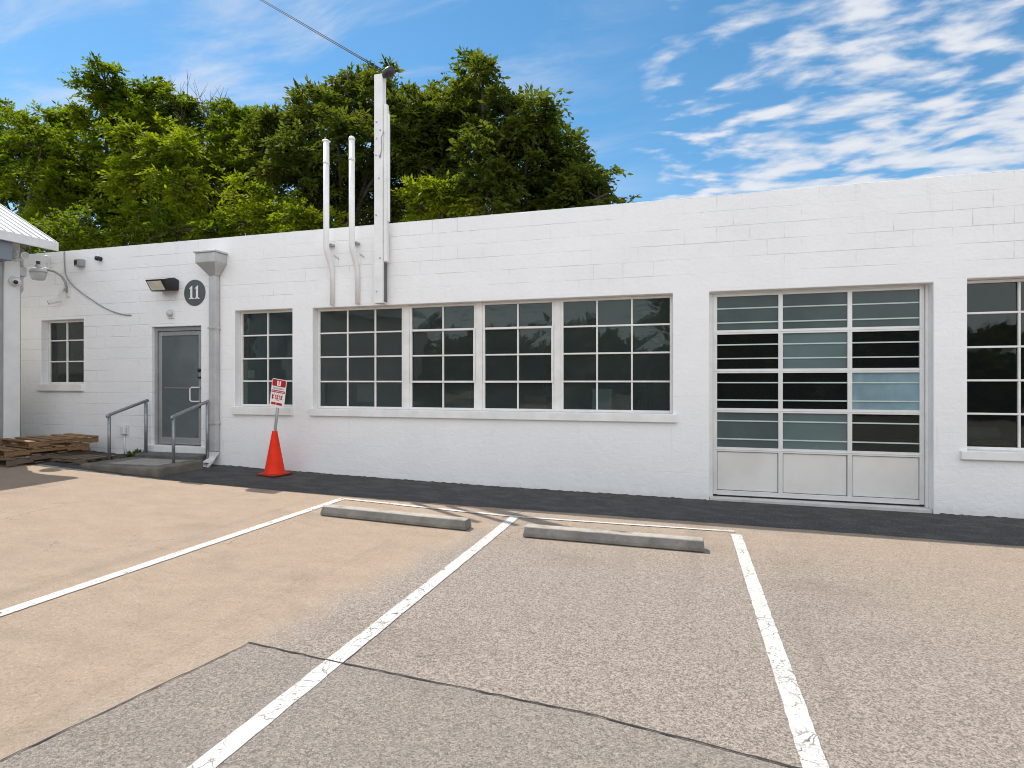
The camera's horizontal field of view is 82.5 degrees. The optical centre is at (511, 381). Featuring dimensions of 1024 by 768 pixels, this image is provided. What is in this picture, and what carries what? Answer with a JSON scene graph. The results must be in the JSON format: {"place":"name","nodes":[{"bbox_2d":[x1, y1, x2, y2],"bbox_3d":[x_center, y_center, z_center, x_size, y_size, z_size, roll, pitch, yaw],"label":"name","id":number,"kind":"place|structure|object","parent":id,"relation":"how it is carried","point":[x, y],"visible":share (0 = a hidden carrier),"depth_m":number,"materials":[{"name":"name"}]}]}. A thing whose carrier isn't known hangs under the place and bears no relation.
{"place":"outdoors","nodes":[
{"label":"outdoors","id":0,"kind":"place"},
{"bbox_2d":[470,377,472,407],"bbox_3d":[-0.589,0.155,9.047,0.176,0.570,0.302,0,0,-39],"label":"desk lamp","id":1,"kind":"object","parent":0,"point":[470,392],"visible":0.21,"depth_m":9.10,"materials":[{"name":"plastic"}]},
{"bbox_2d":[0,462,1023,767],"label":"ground","id":2,"kind":"structure","parent":0,"point":[904,652],"depth_m":3.83,"materials":[{"name":"beige asphalt"}]},
{"bbox_2d":[0,204,58,446],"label":"neighbouring building","id":3,"kind":"structure","parent":2,"relation":"on","point":[17,232],"depth_m":9.85,"materials":[{"name":"paint"}]},
{"bbox_2d":[8,276,21,286],"bbox_3d":[-8.366,-1.700,9.875,0.157,0.178,0.178,0,0,16],"label":"security camera","id":4,"kind":"object","parent":3,"relation":"attached to","point":[15,281],"visible":1,"depth_m":9.82,"materials":[{"name":"white plastic"}]},
{"bbox_2d":[12,250,29,260],"bbox_3d":[-8.342,-2.131,9.855,0.212,0.142,0.258,0,0,16],"label":"twin floodlight","id":5,"kind":"object","parent":3,"relation":"attached to","point":[17,256],"visible":0.91,"depth_m":9.86,"materials":[{"name":"white plastic"}]},
{"bbox_2d":[20,248,26,436],"bbox_3d":[-8.482,-0.530,10.078,0.140,3.540,0.115,0,0,16],"label":"corner pipe","id":6,"kind":"object","parent":3,"relation":"attached to","point":[23,271],"visible":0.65,"depth_m":10.06,"materials":[{"name":"metal"}]},
{"bbox_2d":[0,97,121,253],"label":"broadleaf tree","id":7,"kind":"object","parent":2,"relation":"on","point":[23,138],"visible":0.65,"depth_m":22.09,"materials":[{"name":"green plant"}]},
{"bbox_2d":[26,50,214,248],"bbox_3d":[-16.547,-5.887,23.993,9.995,13.474,5.626,0,0,16],"label":"broadleaf tree","id":8,"kind":"object","parent":2,"relation":"on","point":[116,96],"visible":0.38,"depth_m":22.39,"materials":[{"name":"green plant"}]},
{"bbox_2d":[16,189,249,253],"bbox_3d":[-12.699,-2.677,19.217,10.197,7.258,3.378,0,0,16],"label":"shrub","id":9,"kind":"object","parent":2,"relation":"on","point":[67,236],"visible":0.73,"depth_m":18.65,"materials":[{"name":"green plant"}]},
{"bbox_2d":[88,112,222,242],"bbox_3d":[-11.962,-4.139,19.509,3.482,10.219,4.037,0,0,-40],"label":"shrub","id":10,"kind":"object","parent":2,"relation":"on","point":[152,171],"visible":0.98,"depth_m":19.32,"materials":[{"name":"green plant"}]},
{"bbox_2d":[0,499,342,615],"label":"parking line","id":11,"kind":"object","parent":2,"relation":"on","point":[73,588],"visible":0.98,"depth_m":4.69,"materials":[{"name":"paint"}]},
{"bbox_2d":[134,75,300,241],"bbox_3d":[-11.673,-5.674,23.033,5.817,13.252,8.028,0,0,-35],"label":"broadleaf tree","id":12,"kind":"object","parent":2,"relation":"on","point":[221,131],"visible":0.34,"depth_m":22.35,"materials":[{"name":"green plant"}]},
{"bbox_2d":[213,168,298,236],"bbox_3d":[-8.097,-2.784,18.645,2.693,7.777,2.408,0,0,-45],"label":"shrub","id":13,"kind":"object","parent":2,"relation":"on","point":[257,208],"visible":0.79,"depth_m":18.16,"materials":[{"name":"green plant"}]},
{"bbox_2d":[262,189,348,232],"bbox_3d":[-6.326,-2.409,18.157,2.756,7.268,2.239,0,0,-28],"label":"shrub","id":14,"kind":"object","parent":2,"relation":"on","point":[308,218],"visible":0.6,"depth_m":17.63,"materials":[{"name":"green plant"}]},
{"bbox_2d":[234,53,441,228],"bbox_3d":[-5.823,-5.226,20.755,8.398,12.806,6.034,0,0,16],"label":"broadleaf tree","id":15,"kind":"object","parent":2,"relation":"on","point":[300,120],"visible":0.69,"depth_m":19.70,"materials":[{"name":"green plant"}]},
{"bbox_2d":[320,504,470,529],"bbox_3d":[-1.275,1.446,6.289,1.750,0.101,0.175,1,0,18],"label":"wheel stop","id":16,"kind":"object","parent":2,"relation":"on","point":[423,519],"visible":1,"depth_m":6.21,"materials":[{"name":"concrete"}]},
{"bbox_2d":[0,643,791,767],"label":"asphalt patch","id":17,"kind":"object","parent":2,"relation":"on","point":[342,715],"visible":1,"depth_m":2.54,"materials":[{"name":"grey asphalt"}]},
{"bbox_2d":[0,643,247,760],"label":"pavement joint","id":18,"kind":"object","parent":17,"relation":"on","point":[114,706],"visible":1,"depth_m":2.69,"materials":[{"name":"black asphalt"}]},
{"bbox_2d":[248,642,330,660],"bbox_3d":[-1.254,1.509,3.275,0.582,0.007,0.017,0,0,21],"label":"pavement joint","id":19,"kind":"object","parent":17,"relation":"on","point":[288,651],"visible":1,"depth_m":3.27,"materials":[{"name":"black asphalt"}]},
{"bbox_2d":[187,516,518,767],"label":"parking line","id":20,"kind":"object","parent":17,"relation":"on","point":[239,737],"visible":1,"depth_m":3.03,"materials":[{"name":"paint"}]},
{"bbox_2d":[331,660,586,713],"bbox_3d":[-0.318,1.519,2.931,1.413,0.014,0.020,0,0,20],"label":"pavement joint","id":21,"kind":"object","parent":17,"relation":"on","point":[461,686],"visible":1,"depth_m":2.91,"materials":[{"name":"black asphalt"}]},
{"bbox_2d":[587,713,791,766],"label":"pavement joint","id":22,"kind":"object","parent":17,"relation":"on","point":[695,740],"visible":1,"depth_m":2.49,"materials":[{"name":"black asphalt"}]},
{"bbox_2d":[338,498,519,516],"bbox_3d":[-1.051,1.493,6.979,2.436,0.040,0.067,0,0,20],"label":"end line","id":23,"kind":"object","parent":2,"relation":"on","point":[432,507],"visible":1,"depth_m":6.92,"materials":[{"name":"paint"}]},
{"bbox_2d":[390,169,487,221],"bbox_3d":[-2.191,-2.330,16.643,3.026,7.496,2.615,0,0,16],"label":"shrub","id":24,"kind":"object","parent":2,"relation":"on","point":[433,190],"visible":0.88,"depth_m":16.44,"materials":[{"name":"green plant"}]},
{"bbox_2d":[372,45,642,218],"bbox_3d":[-0.149,-4.562,18.225,8.377,12.069,5.694,0,0,16],"label":"broadleaf tree","id":25,"kind":"object","parent":2,"relation":"on","point":[468,119],"visible":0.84,"depth_m":16.95,"materials":[{"name":"green plant"}]},
{"bbox_2d":[21,169,1023,518],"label":"white building","id":26,"kind":"structure","parent":2,"relation":"on","point":[859,345],"depth_m":8.23,"materials":[{"name":"brick"}]},
{"bbox_2d":[43,255,49,268],"bbox_3d":[-8.634,-2.203,10.830,0.106,0.286,0.034,0,0,-44],"label":"vent stub","id":27,"kind":"object","parent":26,"relation":"attached to","point":[48,261],"visible":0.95,"depth_m":10.84,"materials":[{"name":"white plastic"}]},
{"bbox_2d":[28,261,69,296],"bbox_3d":[-8.380,-1.858,10.552,0.280,0.596,0.579,0,0,29],"label":"yard light","id":28,"kind":"object","parent":26,"relation":"attached to","point":[38,272],"visible":1,"depth_m":10.39,"materials":[{"name":"white plastic"}]},
{"bbox_2d":[47,288,64,304],"bbox_3d":[-8.323,-1.559,10.669,0.262,0.325,0.092,0,0,-37],"label":"security camera","id":29,"kind":"object","parent":26,"relation":"attached to","point":[57,300],"visible":1,"depth_m":10.67,"materials":[{"name":"white plastic"}]},
{"bbox_2d":[49,320,83,383],"bbox_3d":[-8.277,-0.555,10.946,1.054,1.186,0.045,0,0,16],"label":"window","id":30,"kind":"structure","parent":26,"relation":"in","point":[66,338],"depth_m":10.97,"materials":[{"name":"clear glass"}]},
{"bbox_2d":[74,259,84,266],"bbox_3d":[-7.857,-2.160,10.608,0.160,0.130,0.103,0,0,16],"label":"junction box","id":31,"kind":"object","parent":26,"relation":"attached to","point":[79,262],"visible":1,"depth_m":10.57,"materials":[{"name":"grey plastic"}]},
{"bbox_2d":[63,251,131,315],"bbox_3d":[-7.495,-1.790,10.546,1.609,1.240,0.026,0,0,16],"label":"wall cable","id":32,"kind":"object","parent":26,"relation":"attached to","point":[84,294],"depth_m":10.63,"materials":[{"name":"white plastic"}]},
{"bbox_2d":[94,256,102,260],"bbox_3d":[-7.425,-2.215,10.482,0.090,0.090,0.100,0,0,16],"label":"wall sensor","id":33,"kind":"object","parent":26,"relation":"attached to","point":[97,258],"depth_m":10.45,"materials":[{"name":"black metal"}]},
{"bbox_2d":[120,425,128,451],"bbox_3d":[-6.848,1.025,10.325,0.145,0.530,0.074,0,0,16],"label":"outlet box","id":34,"kind":"object","parent":26,"relation":"attached to","point":[124,430],"visible":0.94,"depth_m":10.33,"materials":[{"name":"white plastic"}]},
{"bbox_2d":[145,278,178,291],"bbox_3d":[-5.939,-1.656,9.924,0.385,0.238,0.329,0,0,16],"label":"floodlight","id":35,"kind":"object","parent":26,"relation":"attached to","point":[162,284],"visible":1,"depth_m":9.83,"materials":[{"name":"black metal"}]},
{"bbox_2d":[166,309,173,318],"bbox_3d":[-5.883,-1.170,10.034,0.120,0.160,0.086,0,0,16],"label":"door lamp","id":36,"kind":"object","parent":26,"relation":"attached to","point":[170,313],"visible":1,"depth_m":10.04,"materials":[{"name":"white plastic"}]},
{"bbox_2d":[155,326,200,444],"bbox_3d":[-5.763,0.075,10.125,1.064,2.050,0.165,0,0,16],"label":"door","id":37,"kind":"structure","parent":26,"relation":"in","point":[177,349],"depth_m":10.16,"materials":[{"name":"grey glass"}]},
{"bbox_2d":[184,280,204,305],"bbox_3d":[-5.394,-1.515,9.924,0.444,0.444,0.018,0,0,16],"label":"number sign","id":38,"kind":"object","parent":26,"relation":"attached to","point":[194,292],"visible":1,"depth_m":9.92,"materials":[{"name":"grey metal"}]},
{"bbox_2d":[193,249,227,466],"bbox_3d":[-4.982,-0.370,9.660,0.440,3.561,0.289,0,0,16],"label":"downspout","id":39,"kind":"object","parent":26,"relation":"attached to","point":[212,263],"visible":0.98,"depth_m":9.69,"materials":[{"name":"metal"}]},
{"bbox_2d":[248,370,254,377],"bbox_3d":[-4.389,-0.128,9.833,0.130,0.135,0.003,0,0,16],"label":"paper notice","id":40,"kind":"object","parent":26,"relation":"attached to","point":[251,373],"visible":1,"depth_m":9.83,"materials":[{"name":"white paper"}]},
{"bbox_2d":[241,310,291,406],"bbox_3d":[-4.025,-0.385,9.690,1.114,1.586,0.045,0,0,16],"label":"window","id":41,"kind":"structure","parent":26,"relation":"in","point":[251,345],"depth_m":9.79,"materials":[{"name":"white glass"}]},
{"bbox_2d":[322,139,338,304],"bbox_3d":[-2.815,-2.467,9.069,0.186,2.525,0.208,0,0,16],"label":"conduit","id":42,"kind":"object","parent":26,"relation":"attached to","point":[326,243],"visible":1,"depth_m":9.00,"materials":[{"name":"white metal"}]},
{"bbox_2d":[348,136,363,303],"bbox_3d":[-2.386,-2.475,8.941,0.186,2.541,0.211,0,0,16],"label":"conduit","id":43,"kind":"object","parent":26,"relation":"attached to","point":[352,241],"visible":1,"depth_m":8.87,"materials":[{"name":"white metal"}]},
{"bbox_2d":[318,306,403,408],"bbox_3d":[-2.389,-0.373,9.206,1.528,1.591,0.045,0,0,16],"label":"window","id":44,"kind":"structure","parent":26,"relation":"in","point":[375,331],"depth_m":9.19,"materials":[{"name":"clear glass"}]},
{"bbox_2d":[357,384,373,401],"bbox_3d":[-2.333,0.180,9.346,0.330,0.280,0.004,0,0,16],"label":"wall poster","id":45,"kind":"object","parent":26,"relation":"attached to","point":[365,392],"depth_m":9.35,"materials":[{"name":"white paper"}]},
{"bbox_2d":[374,66,394,303],"bbox_3d":[-1.913,-2.951,8.789,0.350,3.532,0.158,0,0,29],"label":"service mast","id":46,"kind":"object","parent":26,"relation":"attached to","point":[381,176],"visible":1,"depth_m":8.78,"materials":[{"name":"white metal"}]},
{"bbox_2d":[261,0,382,71],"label":"overhead cable","id":47,"kind":"object","parent":46,"relation":"attached to","point":[324,37],"visible":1,"depth_m":10.10,"materials":[{"name":"black rubber"}]},
{"bbox_2d":[410,303,475,409],"bbox_3d":[-1.044,-0.373,8.801,1.080,1.591,0.061,0,0,16],"label":"window","id":48,"kind":"structure","parent":26,"relation":"in","point":[463,304],"depth_m":8.79,"materials":[{"name":"white glass"}]},
{"bbox_2d":[483,300,553,411],"bbox_3d":[0.087,-0.373,8.467,1.080,1.591,0.061,0,0,16],"label":"window","id":49,"kind":"structure","parent":26,"relation":"in","point":[536,301],"depth_m":8.46,"materials":[{"name":"white glass"}]},
{"bbox_2d":[544,330,651,409],"bbox_3d":[1.653,0.110,11.242,2.000,2.140,0.500,0,0,16],"label":"storage shelf","id":50,"kind":"object","parent":26,"relation":"on","point":[547,365],"visible":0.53,"depth_m":11.06,"materials":[{"name":"black metal"}]},
{"bbox_2d":[561,295,672,412],"bbox_3d":[1.430,-0.373,8.078,1.525,1.591,0.045,0,0,16],"label":"window","id":51,"kind":"structure","parent":26,"relation":"in","point":[659,296],"depth_m":8.05,"materials":[{"name":"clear glass"}]},
{"bbox_2d":[709,285,928,507],"bbox_3d":[3.811,0.166,7.398,2.498,2.688,0.080,0,0,16],"label":"garage door","id":52,"kind":"structure","parent":26,"relation":"in","point":[836,373],"depth_m":7.37,"materials":[{"name":"metal"}]},
{"bbox_2d":[967,440,1023,447],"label":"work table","id":53,"kind":"object","parent":26,"relation":"on","point":[1015,443],"depth_m":7.20,"materials":[{"name":"wood"}]},
{"bbox_2d":[967,427,1000,440],"bbox_3d":[5.825,0.670,7.441,0.601,0.198,0.198,0,0,10],"label":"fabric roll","id":54,"kind":"object","parent":53,"relation":"on","point":[986,433],"visible":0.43,"depth_m":7.34,"materials":[{"name":"grey fabric"}]},
{"bbox_2d":[967,439,1013,445],"bbox_3d":[5.974,0.752,7.375,0.440,0.054,0.370,0,0,16],"label":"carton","id":55,"kind":"object","parent":53,"relation":"on","point":[986,442],"visible":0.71,"depth_m":7.22,"materials":[{"name":"brown cardboard"}]},
{"bbox_2d":[967,278,1023,450],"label":"window","id":56,"kind":"structure","parent":26,"relation":"in","point":[1019,346],"depth_m":6.77,"materials":[{"name":"white metal"}]},
{"bbox_2d":[24,450,1023,545],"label":"asphalt strip","id":57,"kind":"object","parent":2,"relation":"on","point":[1000,531],"visible":0.78,"depth_m":7.21,"materials":[{"name":"black asphalt"}]},
{"bbox_2d":[0,449,90,466],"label":"wooden pallet","id":58,"kind":"object","parent":57,"relation":"on","point":[16,460],"visible":0.52,"depth_m":9.20,"materials":[{"name":"brown wood"}]},
{"bbox_2d":[0,442,89,457],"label":"wooden pallet","id":59,"kind":"object","parent":58,"relation":"on","point":[8,451],"visible":0.76,"depth_m":9.35,"materials":[{"name":"brown wood"}]},
{"bbox_2d":[0,433,98,448],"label":"wooden pallet","id":60,"kind":"object","parent":59,"relation":"on","point":[43,440],"visible":1,"depth_m":9.65,"materials":[{"name":"brown wood"}]},
{"bbox_2d":[41,454,115,464],"bbox_3d":[-7.098,1.267,9.572,0.962,0.102,0.536,0,0,16],"label":"wooden pallet","id":61,"kind":"object","parent":57,"relation":"on","point":[84,458],"visible":0.73,"depth_m":9.41,"materials":[{"name":"brown wood"}]},
{"bbox_2d":[116,448,143,457],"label":"weeds","id":62,"kind":"object","parent":57,"relation":"on","point":[129,453],"visible":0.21,"depth_m":9.91,"materials":[{"name":"green plant"}]},
{"bbox_2d":[81,457,202,476],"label":"entrance slab","id":63,"kind":"structure","parent":57,"relation":"on","point":[155,467],"depth_m":8.92,"materials":[{"name":"concrete"}]},
{"bbox_2d":[106,399,148,459],"bbox_3d":[-6.405,0.782,9.750,0.052,0.975,0.780,0,0,16],"label":"handrail","id":64,"kind":"object","parent":63,"relation":"on","point":[109,415],"visible":1,"depth_m":9.77,"materials":[{"name":"metal"}]},
{"bbox_2d":[170,400,208,462],"bbox_3d":[-5.154,0.842,9.380,0.052,1.095,0.780,0,0,16],"label":"handrail","id":65,"kind":"object","parent":63,"relation":"on","point":[206,402],"visible":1,"depth_m":9.41,"materials":[{"name":"metal"}]},
{"bbox_2d":[131,452,205,460],"bbox_3d":[-5.759,1.426,9.854,1.319,0.432,0.368,0,0,16],"label":"doorstep","id":66,"kind":"object","parent":57,"relation":"on","point":[168,455],"visible":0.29,"depth_m":9.74,"materials":[{"name":"grey concrete"}]},
{"bbox_2d":[256,431,292,476],"bbox_3d":[-3.659,1.094,9.005,0.390,0.675,0.390,0,0,25],"label":"traffic cone","id":67,"kind":"object","parent":57,"relation":"on","point":[274,466],"visible":1,"depth_m":8.92,"materials":[{"name":"orange plastic"}]},
{"bbox_2d":[270,378,286,430],"bbox_3d":[-3.589,0.590,8.947,0.357,1.292,0.078,0,0,29],"label":"parking sign","id":68,"kind":"object","parent":67,"relation":"in","point":[278,393],"visible":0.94,"depth_m":8.93,"materials":[{"name":"metal"}]},
{"bbox_2d":[92,450,1019,518],"bbox_3d":[1.550,1.392,7.853,20.223,0.348,0.059,0,0,16],"label":"asphalt fillet","id":69,"kind":"object","parent":57,"relation":"on","point":[559,490],"visible":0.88,"depth_m":8.22,"materials":[{"name":"black asphalt"}]},
{"bbox_2d":[523,524,704,551],"bbox_3d":[0.942,1.474,5.561,1.695,0.101,0.175,1,0,16],"label":"wheel stop","id":70,"kind":"object","parent":2,"relation":"on","point":[665,541],"visible":1,"depth_m":5.49,"materials":[{"name":"concrete"}]},
{"bbox_2d":[520,516,733,531],"bbox_3d":[1.187,1.523,6.276,2.262,0.020,0.055,0,0,14],"label":"end line","id":71,"kind":"object","parent":2,"relation":"on","point":[628,524],"visible":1,"depth_m":6.25,"materials":[{"name":"paint"}]},
{"bbox_2d":[731,534,828,767],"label":"parking line","id":72,"kind":"object","parent":2,"relation":"on","point":[799,720],"visible":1,"depth_m":3.05,"materials":[{"name":"paint"}]},
{"bbox_2d":[0,0,1023,251],"label":"sky","id":73,"kind":"structure","parent":0,"point":[689,98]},
{"bbox_2d":[524,395,550,408],"bbox_3d":[0.389,0.320,8.905,0.340,0.240,0.300,0,0,16],"label":"box","id":74,"kind":"object","parent":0,"point":[537,401],"visible":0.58,"depth_m":8.77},
{"bbox_2d":[592,389,613,409],"bbox_3d":[1.348,0.270,8.621,0.280,0.340,0.300,0,0,16],"label":"box","id":75,"kind":"object","parent":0,"point":[605,399],"visible":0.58,"depth_m":8.48,"materials":[{"name":"paper"}]},
{"bbox_2d":[624,400,640,409],"bbox_3d":[1.760,0.355,8.500,0.220,0.170,0.300,0,0,16],"label":"box","id":76,"kind":"object","parent":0,"point":[636,404],"visible":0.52,"depth_m":8.37,"materials":[{"name":"cardboard"}]}
]}

